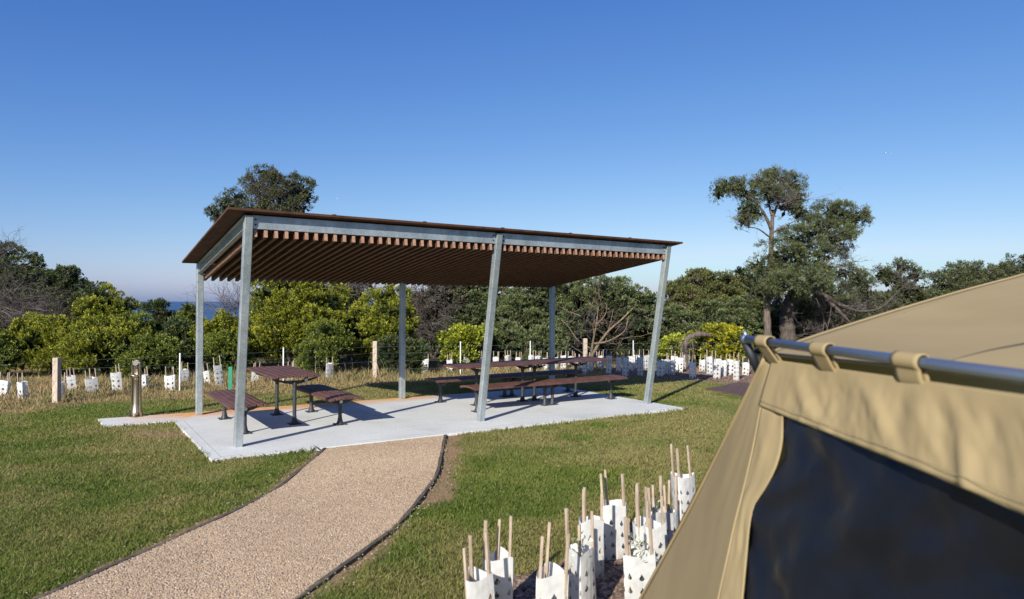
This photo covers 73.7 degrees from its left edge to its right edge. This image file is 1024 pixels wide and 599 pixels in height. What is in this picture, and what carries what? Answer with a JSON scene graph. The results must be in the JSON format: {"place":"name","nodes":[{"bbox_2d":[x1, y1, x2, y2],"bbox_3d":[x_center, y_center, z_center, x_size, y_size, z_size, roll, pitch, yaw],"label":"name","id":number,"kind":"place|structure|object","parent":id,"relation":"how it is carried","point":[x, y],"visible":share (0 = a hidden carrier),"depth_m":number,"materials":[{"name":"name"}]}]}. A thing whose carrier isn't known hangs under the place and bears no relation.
{"place":"outdoors","nodes":[
{"label":"outdoors","id":0,"kind":"place"},
{"bbox_2d":[26,434,472,598],"bbox_3d":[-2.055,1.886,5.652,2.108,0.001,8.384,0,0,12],"label":"gravel path","id":1,"kind":"structure","parent":0,"point":[361,540],"depth_m":5.47,"materials":[{"name":"beige gravel"}]},
{"bbox_2d":[129,301,625,329],"bbox_3d":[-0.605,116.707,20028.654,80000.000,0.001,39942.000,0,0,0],"label":"sea","id":2,"kind":"structure","parent":0,"point":[176,306],"depth_m":823.63,"materials":[{"name":"blue liquid"}]},
{"bbox_2d":[0,334,762,598],"bbox_3d":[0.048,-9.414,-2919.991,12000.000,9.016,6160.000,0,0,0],"label":"ground","id":3,"kind":"structure","parent":0,"point":[443,473],"depth_m":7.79,"materials":[{"name":"green plant"}]},
{"bbox_2d":[0,372,10,394],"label":"tree guard","id":4,"kind":"object","parent":3,"relation":"on","point":[6,384],"visible":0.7,"depth_m":13.20,"materials":[{"name":"white plastic"}]},
{"bbox_2d":[0,328,26,376],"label":"coastal shrub","id":5,"kind":"object","parent":3,"relation":"on","point":[8,352],"visible":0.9,"depth_m":16.48,"materials":[{"name":"green plant"}]},
{"bbox_2d":[0,240,26,328],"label":"coastal tree","id":6,"kind":"object","parent":3,"relation":"on","point":[22,250],"visible":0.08,"depth_m":22.95,"materials":[{"name":"green plant"}]},
{"bbox_2d":[17,372,27,398],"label":"tree guard","id":7,"kind":"object","parent":3,"relation":"on","point":[21,386],"visible":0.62,"depth_m":13.00,"materials":[{"name":"white plastic"}]},
{"bbox_2d":[0,250,62,336],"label":"coastal tree","id":8,"kind":"object","parent":3,"relation":"on","point":[36,261],"visible":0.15,"depth_m":21.96,"materials":[{"name":"green plant"}]},
{"bbox_2d":[1,311,75,375],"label":"coastal shrub","id":9,"kind":"object","parent":3,"relation":"on","point":[36,332],"visible":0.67,"depth_m":16.79,"materials":[{"name":"green plant"}]},
{"bbox_2d":[0,226,94,329],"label":"bare bush","id":10,"kind":"object","parent":3,"relation":"on","point":[20,311],"visible":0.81,"depth_m":19.25,"materials":[{"name":"grey plant"}]},
{"bbox_2d":[19,263,95,316],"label":"coastal tree","id":11,"kind":"object","parent":3,"relation":"on","point":[73,280],"visible":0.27,"depth_m":21.64,"materials":[{"name":"green plant"}]},
{"bbox_2d":[66,367,76,389],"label":"tree guard","id":12,"kind":"object","parent":3,"relation":"on","point":[70,379],"visible":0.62,"depth_m":14.20,"materials":[{"name":"white plastic"}]},
{"bbox_2d":[53,280,119,324],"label":"coastal shrub","id":13,"kind":"object","parent":3,"relation":"on","point":[79,293],"visible":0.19,"depth_m":20.55,"materials":[{"name":"green plant"}]},
{"bbox_2d":[85,368,98,392],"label":"tree guard","id":14,"kind":"object","parent":3,"relation":"on","point":[91,381],"visible":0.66,"depth_m":13.86,"materials":[{"name":"white plastic"}]},
{"bbox_2d":[41,313,143,375],"bbox_3d":[-10.258,1.166,16.787,1.874,1.695,1.929,0,0,40],"label":"coastal shrub","id":15,"kind":"object","parent":3,"relation":"on","point":[82,344],"visible":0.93,"depth_m":16.58,"materials":[{"name":"green plant"}]},
{"bbox_2d":[69,282,143,326],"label":"coastal shrub","id":16,"kind":"object","parent":3,"relation":"on","point":[106,303],"visible":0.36,"depth_m":19.25,"materials":[{"name":"green plant"}]},
{"bbox_2d":[110,364,122,390],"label":"tree guard","id":17,"kind":"object","parent":3,"relation":"on","point":[116,383],"visible":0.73,"depth_m":14.11,"materials":[{"name":"white plastic"}]},
{"bbox_2d":[99,309,157,370],"bbox_3d":[-10.392,1.127,18.451,1.682,1.793,1.620,0,0,-27],"label":"coastal shrub","id":18,"kind":"object","parent":3,"relation":"on","point":[145,326],"visible":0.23,"depth_m":18.52,"materials":[{"name":"green plant"}]},
{"bbox_2d":[110,333,186,377],"bbox_3d":[-8.987,1.422,16.782,1.734,1.253,1.558,0,0,43],"label":"coastal shrub","id":19,"kind":"object","parent":3,"relation":"on","point":[161,353],"visible":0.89,"depth_m":16.54,"materials":[{"name":"green plant"}]},
{"bbox_2d":[140,297,180,333],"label":"coastal shrub","id":20,"kind":"object","parent":3,"relation":"on","point":[160,314],"visible":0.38,"depth_m":21.73,"materials":[{"name":"green plant"}]},
{"bbox_2d":[164,366,175,390],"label":"tree guard","id":21,"kind":"object","parent":3,"relation":"on","point":[170,380],"visible":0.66,"depth_m":14.34,"materials":[{"name":"white plastic"}]},
{"bbox_2d":[33,447,325,598],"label":"path edging","id":22,"kind":"object","parent":3,"relation":"on","point":[96,572],"visible":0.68,"depth_m":5.29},
{"bbox_2d":[152,315,211,371],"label":"coastal shrub","id":23,"kind":"object","parent":3,"relation":"on","point":[180,331],"visible":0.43,"depth_m":18.11,"materials":[{"name":"green plant"}]},
{"bbox_2d":[163,301,204,331],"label":"coastal shrub","id":24,"kind":"object","parent":3,"relation":"on","point":[189,313],"visible":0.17,"depth_m":20.80,"materials":[{"name":"green plant"}]},
{"bbox_2d":[181,362,188,382],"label":"tree guard","id":25,"kind":"object","parent":3,"relation":"on","point":[183,371],"visible":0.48,"depth_m":15.61,"materials":[{"name":"white plastic"}]},
{"bbox_2d":[174,278,254,321],"bbox_3d":[-8.574,-0.004,20.802,3.254,2.568,2.720,0,0,0],"label":"bare bush","id":26,"kind":"object","parent":3,"relation":"on","point":[232,308],"visible":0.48,"depth_m":20.54,"materials":[{"name":"brown plant"}]},
{"bbox_2d":[213,355,223,386],"bbox_3d":[-6.484,1.611,14.985,0.199,0.746,0.194,-8,-3,8],"label":"tree guard","id":27,"kind":"object","parent":3,"relation":"on","point":[220,374],"visible":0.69,"depth_m":14.96,"materials":[{"name":"white plastic"}]},
{"bbox_2d":[188,307,249,361],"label":"coastal shrub","id":28,"kind":"object","parent":3,"relation":"on","point":[224,320],"visible":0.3,"depth_m":18.08,"materials":[{"name":"green plant"}]},
{"bbox_2d":[203,329,259,374],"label":"coastal shrub","id":29,"kind":"object","parent":3,"relation":"on","point":[224,343],"visible":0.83,"depth_m":17.36,"materials":[{"name":"green plant"}]},
{"bbox_2d":[203,161,318,222],"bbox_3d":[-11.720,-2.125,31.984,5.040,8.668,3.230,0,0,25],"label":"tree","id":30,"kind":"object","parent":3,"relation":"on","point":[284,193],"visible":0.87,"depth_m":31.69,"materials":[{"name":"green plant"}]},
{"bbox_2d":[247,279,353,366],"bbox_3d":[-6.070,0.575,18.879,3.320,2.927,2.411,0,0,0],"label":"coastal shrub","id":31,"kind":"object","parent":3,"relation":"on","point":[283,313],"visible":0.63,"depth_m":18.35,"materials":[{"name":"green plant"}]},
{"bbox_2d":[0,356,606,410],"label":"dry weeds","id":32,"kind":"object","parent":3,"relation":"on","point":[321,378],"visible":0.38,"depth_m":15.80,"materials":[{"name":"beige plant"}]},
{"bbox_2d":[291,317,357,372],"bbox_3d":[-4.881,1.244,17.719,1.739,1.591,1.282,0,0,0],"label":"coastal shrub","id":33,"kind":"object","parent":3,"relation":"on","point":[331,338],"visible":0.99,"depth_m":17.56,"materials":[{"name":"green plant"}]},
{"bbox_2d":[325,357,333,378],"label":"tree guard","id":34,"kind":"object","parent":3,"relation":"on","point":[328,371],"visible":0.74,"depth_m":16.61,"materials":[{"name":"white plastic"}]},
{"bbox_2d":[320,282,375,359],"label":"coastal tree","id":35,"kind":"object","parent":3,"relation":"on","point":[352,320],"visible":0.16,"depth_m":22.04,"materials":[{"name":"green plant"}]},
{"bbox_2d":[325,282,398,360],"bbox_3d":[-4.944,-0.013,21.548,3.725,4.083,2.919,0,0,0],"label":"bare bush","id":36,"kind":"object","parent":3,"relation":"on","point":[354,285],"visible":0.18,"depth_m":21.39,"materials":[{"name":"brown plant"}]},
{"bbox_2d":[295,434,446,598],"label":"path edging","id":37,"kind":"object","parent":3,"relation":"on","point":[356,556],"visible":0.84,"depth_m":5.30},
{"bbox_2d":[1,338,746,403],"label":"wire fence","id":38,"kind":"object","parent":3,"relation":"on","point":[56,379],"visible":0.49,"depth_m":14.41,"materials":[{"name":"white metal"}]},
{"bbox_2d":[341,284,422,369],"bbox_3d":[-3.495,0.774,18.738,1.906,2.546,1.944,0,0,41],"label":"coastal shrub","id":39,"kind":"object","parent":3,"relation":"on","point":[377,320],"visible":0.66,"depth_m":18.44,"materials":[{"name":"green plant"}]},
{"bbox_2d":[370,331,433,374],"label":"coastal shrub","id":40,"kind":"object","parent":3,"relation":"on","point":[388,348],"visible":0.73,"depth_m":17.88,"materials":[{"name":"green plant"}]},
{"bbox_2d":[406,284,467,357],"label":"coastal tree","id":41,"kind":"object","parent":3,"relation":"on","point":[429,302],"visible":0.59,"depth_m":23.07,"materials":[{"name":"grey plant"}]},
{"bbox_2d":[430,322,484,363],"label":"coastal shrub","id":42,"kind":"object","parent":3,"relation":"on","point":[470,338],"visible":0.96,"depth_m":19.50,"materials":[{"name":"green plant"}]},
{"bbox_2d":[424,285,507,349],"bbox_3d":[-1.524,0.518,24.023,2.921,3.144,2.829,1,0,-40],"label":"coastal tree","id":43,"kind":"object","parent":3,"relation":"on","point":[474,309],"visible":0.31,"depth_m":23.33,"materials":[{"name":"green plant"}]},
{"bbox_2d":[463,532,494,598],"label":"tree guard","id":44,"kind":"object","parent":3,"relation":"on","point":[479,583],"visible":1,"depth_m":3.75,"materials":[{"name":"white plastic"}]},
{"bbox_2d":[483,516,513,598],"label":"tree guard","id":45,"kind":"object","parent":3,"relation":"on","point":[502,563],"visible":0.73,"depth_m":4.00,"materials":[{"name":"white plastic"}]},
{"bbox_2d":[479,319,534,360],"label":"coastal shrub","id":46,"kind":"object","parent":3,"relation":"on","point":[505,338],"visible":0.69,"depth_m":21.03,"materials":[{"name":"green plant"}]},
{"bbox_2d":[494,286,576,345],"bbox_3d":[0.725,0.554,23.072,3.064,3.090,2.319,0,0,0],"label":"coastal tree","id":47,"kind":"object","parent":3,"relation":"on","point":[527,310],"visible":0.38,"depth_m":22.59,"materials":[{"name":"green plant"}]},
{"bbox_2d":[522,324,570,359],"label":"coastal shrub","id":48,"kind":"object","parent":3,"relation":"on","point":[538,337],"visible":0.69,"depth_m":20.78,"materials":[{"name":"green plant"}]},
{"bbox_2d":[536,522,569,598],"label":"tree guard","id":49,"kind":"object","parent":3,"relation":"on","point":[552,580],"visible":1,"depth_m":3.76,"materials":[{"name":"white plastic"}]},
{"bbox_2d":[565,508,595,598],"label":"tree guard","id":50,"kind":"object","parent":3,"relation":"on","point":[581,564],"visible":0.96,"depth_m":4.02,"materials":[{"name":"white plastic"}]},
{"bbox_2d":[579,487,603,577],"bbox_3d":[0.526,1.632,4.730,0.180,0.663,0.161,2,-3,-23],"label":"tree guard","id":51,"kind":"object","parent":3,"relation":"on","point":[584,521],"visible":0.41,"depth_m":4.67,"materials":[{"name":"white plastic"}]},
{"bbox_2d":[541,274,675,357],"bbox_3d":[2.812,0.588,22.767,4.522,3.066,5.121,0,0,-14],"label":"coastal tree","id":52,"kind":"object","parent":3,"relation":"on","point":[606,302],"visible":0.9,"depth_m":21.81,"materials":[{"name":"green plant"}]},
{"bbox_2d":[606,349,611,374],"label":"tree guard","id":53,"kind":"object","parent":3,"relation":"on","point":[609,364],"visible":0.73,"depth_m":18.07,"materials":[{"name":"white plastic"}]},
{"bbox_2d":[600,470,625,559],"bbox_3d":[0.741,1.626,5.101,0.198,0.682,0.183,-3,-2,-11],"label":"tree guard","id":54,"kind":"object","parent":3,"relation":"on","point":[614,513],"visible":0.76,"depth_m":5.01,"materials":[{"name":"white plastic"}]},
{"bbox_2d":[622,351,628,376],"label":"tree guard","id":55,"kind":"object","parent":3,"relation":"on","point":[625,368],"visible":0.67,"depth_m":17.57,"materials":[{"name":"white plastic"}]},
{"bbox_2d":[498,364,754,598],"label":"wood mulch","id":56,"kind":"object","parent":3,"relation":"on","point":[526,580],"visible":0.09,"depth_m":4.71,"materials":[{"name":"wood"}]},
{"bbox_2d":[664,330,711,367],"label":"bent dead tree","id":57,"kind":"object","parent":56,"relation":"on","point":[686,340],"visible":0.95,"depth_m":19.74,"materials":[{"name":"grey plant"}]},
{"bbox_2d":[623,517,655,598],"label":"tree guard","id":58,"kind":"object","parent":3,"relation":"on","point":[639,566],"visible":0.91,"depth_m":4.14,"materials":[{"name":"white plastic"}]},
{"bbox_2d":[637,350,642,375],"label":"tree guard","id":59,"kind":"object","parent":3,"relation":"on","point":[639,365],"visible":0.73,"depth_m":17.83,"materials":[{"name":"white plastic"}]},
{"bbox_2d":[632,483,650,549],"bbox_3d":[0.906,1.618,4.822,0.143,0.694,0.135,-3,2,-26],"label":"tree guard","id":60,"kind":"object","parent":3,"relation":"on","point":[638,523],"visible":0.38,"depth_m":4.75,"materials":[{"name":"white plastic"}]},
{"bbox_2d":[626,321,674,356],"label":"coastal shrub","id":61,"kind":"object","parent":3,"relation":"on","point":[641,339],"visible":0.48,"depth_m":22.24,"materials":[{"name":"green plant"}]},
{"bbox_2d":[643,492,666,565],"bbox_3d":[0.970,1.657,4.723,0.166,0.618,0.153,-1,-2,-17],"label":"tree guard","id":62,"kind":"object","parent":3,"relation":"on","point":[659,532],"visible":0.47,"depth_m":4.66,"materials":[{"name":"white plastic"}]},
{"bbox_2d":[643,484,668,545],"bbox_3d":[1.030,1.642,4.949,0.189,0.650,0.178,-3,0,-40],"label":"tree guard","id":63,"kind":"object","parent":3,"relation":"on","point":[655,513],"visible":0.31,"depth_m":4.91,"materials":[{"name":"white plastic"}]},
{"bbox_2d":[656,353,663,376],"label":"tree guard","id":64,"kind":"object","parent":3,"relation":"on","point":[660,367],"visible":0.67,"depth_m":17.73,"materials":[{"name":"white plastic"}]},
{"bbox_2d":[658,475,678,542],"bbox_3d":[1.139,1.634,5.020,0.154,0.668,0.155,-4,-6,44],"label":"tree guard","id":65,"kind":"object","parent":3,"relation":"on","point":[673,519],"visible":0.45,"depth_m":4.97,"materials":[{"name":"white plastic"}]},
{"bbox_2d":[668,354,674,374],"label":"tree guard","id":66,"kind":"object","parent":3,"relation":"on","point":[671,363],"visible":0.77,"depth_m":18.05,"materials":[{"name":"white plastic"}]},
{"bbox_2d":[650,302,702,340],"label":"coastal shrub","id":67,"kind":"object","parent":3,"relation":"on","point":[680,319],"visible":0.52,"depth_m":23.65,"materials":[{"name":"green plant"}]},
{"bbox_2d":[656,332,697,363],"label":"coastal shrub","id":68,"kind":"object","parent":3,"relation":"on","point":[671,341],"visible":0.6,"depth_m":20.36,"materials":[{"name":"green plant"}]},
{"bbox_2d":[676,352,683,372],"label":"tree guard","id":69,"kind":"object","parent":3,"relation":"on","point":[680,361],"visible":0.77,"depth_m":18.72,"materials":[{"name":"white plastic"}]},
{"bbox_2d":[670,444,694,520],"bbox_3d":[1.450,1.613,5.885,0.206,0.724,0.201,-3,-1,-34],"label":"tree guard","id":70,"kind":"object","parent":3,"relation":"on","point":[686,487],"visible":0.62,"depth_m":5.82,"materials":[{"name":"white plastic"}]},
{"bbox_2d":[689,356,695,378],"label":"tree guard","id":71,"kind":"object","parent":3,"relation":"on","point":[692,365],"visible":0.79,"depth_m":17.25,"materials":[{"name":"white plastic"}]},
{"bbox_2d":[664,267,753,329],"bbox_3d":[7.547,0.435,26.878,3.854,3.512,3.232,0,0,0],"label":"coastal tree","id":72,"kind":"object","parent":3,"relation":"on","point":[689,291],"visible":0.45,"depth_m":26.32,"materials":[{"name":"green plant"}]},
{"bbox_2d":[706,349,713,375],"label":"tree guard","id":73,"kind":"object","parent":3,"relation":"on","point":[710,360],"visible":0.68,"depth_m":17.93,"materials":[{"name":"white plastic"}]},
{"bbox_2d":[713,351,721,378],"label":"tree guard","id":74,"kind":"object","parent":3,"relation":"on","point":[717,368],"visible":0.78,"depth_m":17.28,"materials":[{"name":"white plastic"}]},
{"bbox_2d":[686,321,753,366],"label":"yellow bush","id":75,"kind":"object","parent":3,"relation":"on","point":[722,338],"visible":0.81,"depth_m":20.07,"materials":[{"name":"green plant"}]},
{"bbox_2d":[720,354,726,375],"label":"tree guard","id":76,"kind":"object","parent":3,"relation":"on","point":[723,367],"visible":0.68,"depth_m":17.82,"materials":[{"name":"white plastic"}]},
{"bbox_2d":[705,382,749,396],"bbox_3d":[5.044,1.990,15.076,1.186,0.065,2.260,0,0,44],"label":"mulch bed","id":77,"kind":"object","parent":3,"relation":"on","point":[740,389],"visible":0.52,"depth_m":14.98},
{"bbox_2d":[697,295,763,354],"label":"tree","id":78,"kind":"object","parent":3,"relation":"on","point":[744,314],"visible":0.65,"depth_m":24.58,"materials":[{"name":"green plant"}]},
{"bbox_2d":[733,353,739,380],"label":"tree guard","id":79,"kind":"object","parent":3,"relation":"on","point":[736,366],"visible":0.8,"depth_m":16.84,"materials":[{"name":"white plastic"}]},
{"bbox_2d":[721,266,783,335],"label":"coastal tree","id":80,"kind":"object","parent":3,"relation":"on","point":[742,275],"visible":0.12,"depth_m":27.48,"materials":[{"name":"green plant"}]},
{"bbox_2d":[749,308,814,350],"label":"coastal shrub","id":81,"kind":"object","parent":3,"relation":"on","point":[775,320],"visible":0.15,"depth_m":26.45,"materials":[{"name":"green plant"}]},
{"bbox_2d":[708,164,876,335],"bbox_3d":[9.753,-1.134,23.469,6.377,7.458,3.633,0,0,0],"label":"tall tree","id":82,"kind":"object","parent":3,"relation":"on","point":[801,277],"visible":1,"depth_m":23.68,"materials":[{"name":"green plant"}]},
{"bbox_2d":[794,294,867,336],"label":"coastal tree","id":83,"kind":"object","parent":3,"relation":"on","point":[806,309],"visible":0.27,"depth_m":26.37,"materials":[{"name":"green plant"}]},
{"bbox_2d":[639,273,1023,598],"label":"canvas tent","id":84,"kind":"object","parent":3,"relation":"on","point":[879,456],"visible":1,"depth_m":1.92,"materials":[{"name":"beige fabric"}]},
{"bbox_2d":[746,416,1023,598],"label":"mesh window","id":85,"kind":"structure","parent":84,"relation":"in","point":[837,518],"depth_m":1.77,"materials":[{"name":"black fabric"}]},
{"bbox_2d":[771,278,904,340],"bbox_3d":[11.543,0.767,24.372,4.576,3.803,3.499,0,0,26],"label":"broken tree","id":86,"kind":"object","parent":3,"relation":"on","point":[787,326],"visible":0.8,"depth_m":24.42,"materials":[{"name":"grey plant"}]},
{"bbox_2d":[843,293,912,324],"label":"coastal tree","id":87,"kind":"object","parent":3,"relation":"on","point":[859,315],"visible":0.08,"depth_m":25.75,"materials":[{"name":"green plant"}]},
{"bbox_2d":[848,256,939,311],"bbox_3d":[14.406,0.097,25.689,3.332,3.786,2.077,0,0,-13],"label":"skyline tree","id":88,"kind":"object","parent":3,"relation":"on","point":[889,276],"visible":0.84,"depth_m":25.84,"materials":[{"name":"green plant"}]},
{"bbox_2d":[903,287,961,303],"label":"coastal tree","id":89,"kind":"object","parent":3,"relation":"on","point":[944,292],"visible":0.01,"depth_m":27.64,"materials":[{"name":"green plant"}]},
{"bbox_2d":[920,259,1006,295],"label":"coastal tree","id":90,"kind":"object","parent":3,"relation":"on","point":[954,281],"visible":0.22,"depth_m":29.44,"materials":[{"name":"green plant"}]},
{"bbox_2d":[983,252,1023,278],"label":"coastal tree","id":91,"kind":"object","parent":3,"relation":"on","point":[1017,269],"visible":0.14,"depth_m":30.89,"materials":[{"name":"green plant"}]},
{"bbox_2d":[98,387,682,462],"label":"concrete slab","id":92,"kind":"structure","parent":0,"point":[365,421],"depth_m":10.80,"materials":[{"name":"grey concrete"}]},
{"bbox_2d":[125,360,145,417],"bbox_3d":[-6.049,1.426,10.981,0.254,0.903,0.209,0,0,25],"label":"drinking fountain","id":93,"kind":"object","parent":92,"relation":"on","point":[136,390],"visible":1,"depth_m":10.95,"materials":[{"name":"silver metal"}]},
{"bbox_2d":[206,389,269,433],"bbox_3d":[-4.088,1.658,10.099,0.529,0.450,1.850,1,0,-33],"label":"park bench","id":94,"kind":"object","parent":92,"relation":"on","point":[225,398],"visible":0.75,"depth_m":9.81,"materials":[{"name":"brown wood"}]},
{"bbox_2d":[246,366,320,424],"bbox_3d":[-3.707,1.515,10.974,0.728,0.750,1.750,1,0,-33],"label":"picnic table","id":95,"kind":"object","parent":92,"relation":"on","point":[274,373],"visible":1,"depth_m":10.55,"materials":[{"name":"brown wood"}]},
{"bbox_2d":[297,384,363,425],"bbox_3d":[-2.934,1.668,10.837,0.529,0.450,1.850,1,0,-33],"label":"park bench","id":96,"kind":"object","parent":92,"relation":"on","point":[327,393],"visible":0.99,"depth_m":10.49,"materials":[{"name":"brown wood"}]},
{"bbox_2d":[182,207,682,447],"bbox_3d":[-1.161,0.420,11.726,7.720,2.988,3.705,1,0,-33],"label":"picnic shelter","id":97,"kind":"object","parent":92,"relation":"on","point":[246,246],"visible":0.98,"depth_m":10.58,"materials":[{"name":"metal"}]},
{"bbox_2d":[425,373,514,402],"bbox_3d":[-0.785,1.692,13.072,1.711,0.450,0.529,1,0,-33],"label":"park bench","id":98,"kind":"object","parent":92,"relation":"on","point":[442,381],"visible":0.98,"depth_m":12.80,"materials":[{"name":"brown"}]},
{"bbox_2d":[438,360,539,405],"bbox_3d":[-0.418,1.540,12.499,1.750,0.750,0.728,1,0,-33],"label":"picnic table","id":99,"kind":"object","parent":92,"relation":"on","point":[521,365],"visible":0.82,"depth_m":12.42,"materials":[{"name":"brown wood"}]},
{"bbox_2d":[460,380,556,412],"bbox_3d":[-0.040,1.690,11.981,1.711,0.450,0.529,1,0,-33],"label":"park bench","id":100,"kind":"object","parent":92,"relation":"on","point":[543,384],"visible":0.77,"depth_m":11.89,"materials":[{"name":"brown wood"}]},
{"bbox_2d":[506,369,582,396],"bbox_3d":[0.633,1.704,14.008,1.711,0.450,0.529,1,0,-33],"label":"park bench","id":101,"kind":"object","parent":92,"relation":"on","point":[568,373],"visible":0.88,"depth_m":13.86,"materials":[{"name":"brown wood"}]},
{"bbox_2d":[523,357,610,400],"bbox_3d":[1.047,1.553,13.467,1.750,0.750,0.728,1,0,-33],"label":"picnic table","id":102,"kind":"object","parent":92,"relation":"on","point":[575,362],"visible":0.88,"depth_m":13.34,"materials":[{"name":"brown wood"}]},
{"bbox_2d":[545,375,627,404],"bbox_3d":[1.377,1.702,12.918,1.711,0.450,0.529,1,0,-33],"label":"park bench","id":103,"kind":"object","parent":92,"relation":"on","point":[609,379],"visible":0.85,"depth_m":12.76,"materials":[{"name":"brown wood"}]},
{"bbox_2d":[0,0,1023,304],"label":"sky","id":104,"kind":"structure","parent":0,"point":[121,121],"materials":[{"name":"blue"}]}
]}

